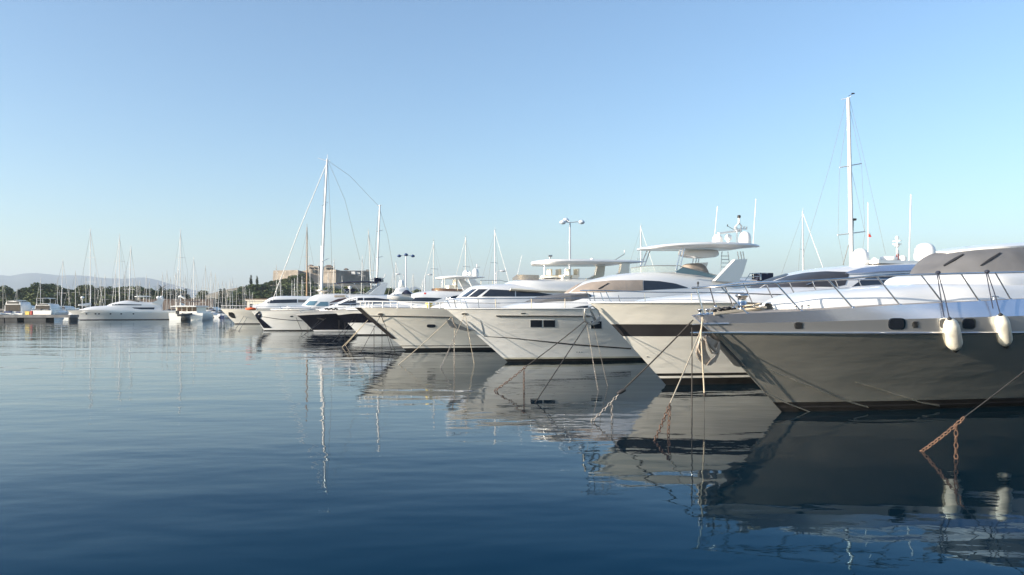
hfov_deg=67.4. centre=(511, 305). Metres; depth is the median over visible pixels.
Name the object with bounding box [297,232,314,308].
sailboat
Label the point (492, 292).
window
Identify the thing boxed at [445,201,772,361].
motor yacht
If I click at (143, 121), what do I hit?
sky
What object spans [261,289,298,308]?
leafy bush
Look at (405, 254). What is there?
street lamp
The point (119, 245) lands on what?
sailboat
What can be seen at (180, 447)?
sea water
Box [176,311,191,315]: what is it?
rubber dinghy
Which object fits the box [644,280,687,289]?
side window
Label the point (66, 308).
motor boat
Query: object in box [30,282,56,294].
leafy tree
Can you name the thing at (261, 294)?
leafy tree
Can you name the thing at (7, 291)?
leafy tree
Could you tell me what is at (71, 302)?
leafy bush
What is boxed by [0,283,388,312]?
shore ground
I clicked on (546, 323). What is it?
hull window
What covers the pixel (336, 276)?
stone fort
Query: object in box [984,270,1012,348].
boat fender
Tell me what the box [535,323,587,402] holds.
mooring line
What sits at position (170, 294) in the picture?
sailboat
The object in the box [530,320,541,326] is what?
hull window
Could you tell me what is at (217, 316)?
sailboat
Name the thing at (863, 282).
side window
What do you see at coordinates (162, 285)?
sailboat
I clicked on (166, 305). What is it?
harbour wall
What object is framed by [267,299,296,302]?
window
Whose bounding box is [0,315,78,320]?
pontoon
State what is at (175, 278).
sailboat
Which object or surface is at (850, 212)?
sailing yacht
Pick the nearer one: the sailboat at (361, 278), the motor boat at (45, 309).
the sailboat at (361, 278)
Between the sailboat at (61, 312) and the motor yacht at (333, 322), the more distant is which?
the sailboat at (61, 312)
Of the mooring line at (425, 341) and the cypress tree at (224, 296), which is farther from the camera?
the cypress tree at (224, 296)
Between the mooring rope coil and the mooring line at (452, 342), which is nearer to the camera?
the mooring rope coil
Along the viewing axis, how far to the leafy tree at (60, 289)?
331.58 m
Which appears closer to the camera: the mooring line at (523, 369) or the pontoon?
the mooring line at (523, 369)
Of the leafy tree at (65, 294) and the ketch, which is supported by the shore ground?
the leafy tree at (65, 294)
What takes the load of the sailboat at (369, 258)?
on the sea water
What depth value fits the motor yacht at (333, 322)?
88.30 m
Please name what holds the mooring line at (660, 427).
attached to the motor yacht at (883, 346)
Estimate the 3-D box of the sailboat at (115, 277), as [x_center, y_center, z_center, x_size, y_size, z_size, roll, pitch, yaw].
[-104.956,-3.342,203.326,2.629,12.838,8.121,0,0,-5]
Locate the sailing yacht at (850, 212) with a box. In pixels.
[802,93,885,265]
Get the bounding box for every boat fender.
[935,271,962,352]
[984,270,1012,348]
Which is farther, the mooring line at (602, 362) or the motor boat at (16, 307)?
the motor boat at (16, 307)
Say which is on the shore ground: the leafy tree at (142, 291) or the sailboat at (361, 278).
the leafy tree at (142, 291)
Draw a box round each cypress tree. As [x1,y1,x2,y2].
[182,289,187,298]
[219,288,221,307]
[223,288,227,307]
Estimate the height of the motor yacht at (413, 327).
7.665 m
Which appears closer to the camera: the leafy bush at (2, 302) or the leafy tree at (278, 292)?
the leafy bush at (2, 302)
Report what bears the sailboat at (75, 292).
on the sea water
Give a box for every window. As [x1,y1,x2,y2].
[132,307,154,308]
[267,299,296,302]
[305,301,316,304]
[316,302,327,305]
[330,297,348,302]
[338,298,355,304]
[364,298,388,302]
[461,289,475,296]
[469,289,486,296]
[481,289,514,296]
[516,291,551,295]
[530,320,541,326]
[543,320,554,326]
[591,321,601,328]
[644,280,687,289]
[852,273,909,286]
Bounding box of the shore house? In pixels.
[245,299,266,307]
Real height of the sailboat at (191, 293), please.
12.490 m
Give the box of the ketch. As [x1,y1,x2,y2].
[271,154,394,309]
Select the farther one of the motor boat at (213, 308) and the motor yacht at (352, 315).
the motor boat at (213, 308)
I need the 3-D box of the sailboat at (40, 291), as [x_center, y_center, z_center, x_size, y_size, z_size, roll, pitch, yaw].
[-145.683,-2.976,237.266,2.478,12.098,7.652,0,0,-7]
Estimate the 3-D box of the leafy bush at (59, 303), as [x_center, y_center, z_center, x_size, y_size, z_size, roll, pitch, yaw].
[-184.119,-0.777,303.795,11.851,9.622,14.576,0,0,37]
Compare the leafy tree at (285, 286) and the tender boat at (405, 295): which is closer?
the tender boat at (405, 295)
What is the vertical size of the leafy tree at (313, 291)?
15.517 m
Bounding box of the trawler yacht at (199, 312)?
[169,295,212,319]
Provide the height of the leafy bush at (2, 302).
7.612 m
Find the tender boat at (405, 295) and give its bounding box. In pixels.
[387,290,412,300]
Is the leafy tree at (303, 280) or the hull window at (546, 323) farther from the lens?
the leafy tree at (303, 280)
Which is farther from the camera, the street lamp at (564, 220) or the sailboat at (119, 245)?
the sailboat at (119, 245)
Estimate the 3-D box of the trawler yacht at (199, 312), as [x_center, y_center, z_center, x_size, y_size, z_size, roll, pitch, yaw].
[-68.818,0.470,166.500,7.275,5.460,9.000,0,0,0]
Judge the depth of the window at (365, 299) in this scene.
89.23 m
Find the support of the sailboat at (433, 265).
on the sea water
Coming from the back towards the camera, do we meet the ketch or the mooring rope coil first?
the ketch
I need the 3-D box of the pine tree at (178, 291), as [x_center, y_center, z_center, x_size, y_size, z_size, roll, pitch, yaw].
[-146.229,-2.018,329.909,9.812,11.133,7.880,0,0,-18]
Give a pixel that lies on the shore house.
(257, 301)
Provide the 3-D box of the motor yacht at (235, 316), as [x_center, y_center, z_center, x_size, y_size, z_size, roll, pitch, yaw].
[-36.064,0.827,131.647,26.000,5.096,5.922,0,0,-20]
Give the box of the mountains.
[0,273,751,297]
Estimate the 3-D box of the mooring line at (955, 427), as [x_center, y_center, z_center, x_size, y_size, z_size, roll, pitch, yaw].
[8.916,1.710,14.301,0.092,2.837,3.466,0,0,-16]
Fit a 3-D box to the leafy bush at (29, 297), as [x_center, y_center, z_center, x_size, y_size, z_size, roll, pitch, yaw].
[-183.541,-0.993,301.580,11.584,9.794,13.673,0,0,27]
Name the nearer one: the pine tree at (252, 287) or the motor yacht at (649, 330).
the motor yacht at (649, 330)
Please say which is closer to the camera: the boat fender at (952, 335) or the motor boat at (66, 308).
the boat fender at (952, 335)
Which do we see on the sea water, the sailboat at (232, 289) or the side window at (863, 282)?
the sailboat at (232, 289)
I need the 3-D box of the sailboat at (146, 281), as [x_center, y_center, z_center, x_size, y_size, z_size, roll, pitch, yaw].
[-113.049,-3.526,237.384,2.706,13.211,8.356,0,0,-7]
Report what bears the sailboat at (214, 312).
on the sea water
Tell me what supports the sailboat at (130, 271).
on the sea water
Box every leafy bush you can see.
[0,296,10,308]
[6,296,26,301]
[23,291,60,304]
[30,292,64,305]
[64,296,91,308]
[79,294,96,308]
[93,293,128,305]
[120,292,144,300]
[137,293,155,300]
[216,299,239,307]
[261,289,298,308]
[331,286,364,293]
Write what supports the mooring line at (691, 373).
attached to the motor yacht at (883, 346)
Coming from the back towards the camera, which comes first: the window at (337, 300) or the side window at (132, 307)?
the side window at (132, 307)
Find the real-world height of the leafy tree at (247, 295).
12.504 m
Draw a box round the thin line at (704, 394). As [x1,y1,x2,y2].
[703,392,705,417]
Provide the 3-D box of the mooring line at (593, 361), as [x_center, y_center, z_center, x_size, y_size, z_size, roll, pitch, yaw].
[2.876,1.830,27.442,0.042,2.469,0.783,0,0,-28]
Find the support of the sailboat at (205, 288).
on the sea water
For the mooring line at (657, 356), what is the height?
2.766 m
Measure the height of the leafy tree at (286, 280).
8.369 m
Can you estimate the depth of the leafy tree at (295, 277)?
457.34 m
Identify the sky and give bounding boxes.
[0,0,1023,292]
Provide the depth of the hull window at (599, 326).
40.47 m
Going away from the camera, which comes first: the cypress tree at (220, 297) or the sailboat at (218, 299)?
the sailboat at (218, 299)
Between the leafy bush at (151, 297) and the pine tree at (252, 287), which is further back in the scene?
the pine tree at (252, 287)
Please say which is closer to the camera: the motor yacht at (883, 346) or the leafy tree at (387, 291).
the motor yacht at (883, 346)
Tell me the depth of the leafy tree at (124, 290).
330.81 m
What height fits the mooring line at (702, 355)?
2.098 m
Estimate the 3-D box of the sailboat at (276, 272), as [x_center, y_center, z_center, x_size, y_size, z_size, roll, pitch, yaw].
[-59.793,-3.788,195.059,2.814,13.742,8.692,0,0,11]
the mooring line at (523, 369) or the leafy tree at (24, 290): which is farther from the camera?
the leafy tree at (24, 290)
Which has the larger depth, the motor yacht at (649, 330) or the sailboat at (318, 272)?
the sailboat at (318, 272)
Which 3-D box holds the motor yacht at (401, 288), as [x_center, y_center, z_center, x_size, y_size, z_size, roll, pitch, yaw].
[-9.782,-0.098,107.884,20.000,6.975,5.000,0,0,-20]
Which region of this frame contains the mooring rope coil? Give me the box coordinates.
[714,302,766,314]
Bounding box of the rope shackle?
[616,388,625,394]
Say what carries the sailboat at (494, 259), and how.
on the sea water
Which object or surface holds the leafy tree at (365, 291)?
on the shore ground
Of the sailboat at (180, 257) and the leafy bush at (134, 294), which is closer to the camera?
the sailboat at (180, 257)
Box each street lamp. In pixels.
[397,253,414,286]
[559,218,584,268]
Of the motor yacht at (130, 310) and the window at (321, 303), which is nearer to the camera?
the window at (321, 303)
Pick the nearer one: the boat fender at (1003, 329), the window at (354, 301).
the boat fender at (1003, 329)
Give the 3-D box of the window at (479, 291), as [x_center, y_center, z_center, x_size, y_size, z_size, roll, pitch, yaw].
[-2.293,-0.875,52.135,1.279,0.557,0.401,0,0,-18]
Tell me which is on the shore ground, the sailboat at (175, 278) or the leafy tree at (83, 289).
the leafy tree at (83, 289)
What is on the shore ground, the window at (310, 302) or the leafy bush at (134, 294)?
the leafy bush at (134, 294)
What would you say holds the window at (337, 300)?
in the motor yacht at (277, 320)
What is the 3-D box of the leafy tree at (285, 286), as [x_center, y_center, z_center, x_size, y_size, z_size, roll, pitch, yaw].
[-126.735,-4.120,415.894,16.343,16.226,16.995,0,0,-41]
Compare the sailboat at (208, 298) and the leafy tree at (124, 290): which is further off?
the leafy tree at (124, 290)
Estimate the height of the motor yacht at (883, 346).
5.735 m
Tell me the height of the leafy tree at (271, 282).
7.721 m
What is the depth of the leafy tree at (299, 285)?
349.23 m
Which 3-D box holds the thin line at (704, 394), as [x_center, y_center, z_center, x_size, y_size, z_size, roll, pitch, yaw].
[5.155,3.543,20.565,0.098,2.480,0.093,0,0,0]
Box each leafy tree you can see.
[0,285,13,297]
[13,293,23,298]
[14,285,38,295]
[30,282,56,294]
[45,283,70,295]
[62,289,77,300]
[66,284,94,298]
[91,286,106,293]
[116,286,131,295]
[130,286,156,295]
[195,290,207,298]
[231,293,253,307]
[237,291,250,307]
[250,291,271,298]
[264,283,293,292]
[268,280,281,284]
[272,290,288,296]
[281,278,290,285]
[285,284,315,295]
[288,274,305,282]
[296,276,312,283]
[296,287,316,295]
[313,288,334,295]
[338,286,367,293]
[384,288,394,294]
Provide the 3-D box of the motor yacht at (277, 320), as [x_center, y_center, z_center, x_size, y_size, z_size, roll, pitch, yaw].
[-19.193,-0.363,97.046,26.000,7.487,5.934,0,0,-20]
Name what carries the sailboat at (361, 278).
on the sea water
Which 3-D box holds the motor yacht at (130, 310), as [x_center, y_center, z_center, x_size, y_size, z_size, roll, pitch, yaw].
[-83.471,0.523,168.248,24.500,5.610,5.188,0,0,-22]
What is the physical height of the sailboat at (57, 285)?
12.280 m
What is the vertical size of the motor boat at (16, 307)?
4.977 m
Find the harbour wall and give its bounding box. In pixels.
[138,299,214,309]
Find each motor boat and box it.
[1,300,31,314]
[31,298,64,314]
[62,306,79,310]
[206,307,220,311]
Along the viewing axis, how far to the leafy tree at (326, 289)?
334.85 m
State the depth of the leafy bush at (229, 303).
339.27 m
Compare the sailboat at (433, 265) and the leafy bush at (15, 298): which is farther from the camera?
the leafy bush at (15, 298)
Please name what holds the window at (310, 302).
in the motor yacht at (277, 320)
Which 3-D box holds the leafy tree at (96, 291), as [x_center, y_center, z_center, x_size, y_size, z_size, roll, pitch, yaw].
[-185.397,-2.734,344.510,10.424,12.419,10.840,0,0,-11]
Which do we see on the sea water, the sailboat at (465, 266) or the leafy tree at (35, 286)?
the sailboat at (465, 266)
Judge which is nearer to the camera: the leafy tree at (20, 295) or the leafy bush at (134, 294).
the leafy bush at (134, 294)
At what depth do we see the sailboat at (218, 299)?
210.35 m
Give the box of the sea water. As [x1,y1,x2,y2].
[0,317,1023,574]
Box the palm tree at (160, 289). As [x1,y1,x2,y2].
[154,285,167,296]
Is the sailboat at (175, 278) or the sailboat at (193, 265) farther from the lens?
the sailboat at (193, 265)
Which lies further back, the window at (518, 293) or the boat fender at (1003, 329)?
the window at (518, 293)
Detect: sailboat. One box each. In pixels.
[36,277,44,303]
[52,263,71,314]
[55,277,60,303]
[68,270,81,314]
[69,227,103,313]
[111,269,118,301]
[112,233,127,301]
[119,246,137,301]
[143,275,148,301]
[159,272,166,309]
[167,276,174,309]
[168,272,179,307]
[171,228,188,308]
[188,258,198,305]
[191,277,195,305]
[199,265,211,305]
[205,283,211,312]
[209,273,220,314]
[213,280,226,317]
[213,281,223,313]
[229,277,235,308]
[273,264,283,308]
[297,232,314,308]
[315,262,319,293]
[357,255,365,293]
[363,228,376,288]
[421,238,439,291]
[456,234,476,280]
[480,229,508,284]
[632,225,654,271]
[784,210,822,270]
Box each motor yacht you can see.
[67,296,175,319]
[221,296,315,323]
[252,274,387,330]
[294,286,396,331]
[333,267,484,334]
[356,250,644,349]
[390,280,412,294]
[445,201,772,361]
[580,194,935,384]
[690,242,1023,411]
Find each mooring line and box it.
[398,317,451,364]
[440,314,464,367]
[494,321,584,390]
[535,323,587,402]
[587,327,597,389]
[591,320,693,421]
[594,328,607,384]
[653,319,703,440]
[691,327,692,417]
[700,317,704,392]
[920,371,1023,458]
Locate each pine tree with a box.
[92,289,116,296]
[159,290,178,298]
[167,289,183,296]
[237,284,269,291]
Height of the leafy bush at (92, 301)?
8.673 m
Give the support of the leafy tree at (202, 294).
on the shore ground
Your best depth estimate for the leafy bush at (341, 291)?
334.52 m
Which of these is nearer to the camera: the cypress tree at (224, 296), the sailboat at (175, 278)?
the sailboat at (175, 278)
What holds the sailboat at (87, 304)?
on the sea water
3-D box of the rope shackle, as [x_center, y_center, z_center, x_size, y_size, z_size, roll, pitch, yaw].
[2.864,2.238,20.152,0.261,0.197,0.124,0,0,0]
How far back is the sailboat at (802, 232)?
84.98 m
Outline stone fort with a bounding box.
[273,265,369,284]
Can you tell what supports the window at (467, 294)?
in the motor yacht at (413, 327)
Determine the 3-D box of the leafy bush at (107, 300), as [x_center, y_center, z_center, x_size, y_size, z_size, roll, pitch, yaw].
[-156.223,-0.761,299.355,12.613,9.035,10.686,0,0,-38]
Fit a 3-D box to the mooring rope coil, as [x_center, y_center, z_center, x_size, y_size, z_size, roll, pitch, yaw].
[6.204,0.069,20.883,1.872,0.369,0.480,0,0,-22]
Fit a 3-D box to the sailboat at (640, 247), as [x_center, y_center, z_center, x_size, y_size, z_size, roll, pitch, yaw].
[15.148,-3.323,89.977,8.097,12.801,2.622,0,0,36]
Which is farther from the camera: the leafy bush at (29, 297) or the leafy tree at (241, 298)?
the leafy tree at (241, 298)
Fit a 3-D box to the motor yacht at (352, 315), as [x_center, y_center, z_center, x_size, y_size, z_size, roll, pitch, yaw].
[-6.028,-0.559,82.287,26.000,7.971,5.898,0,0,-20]

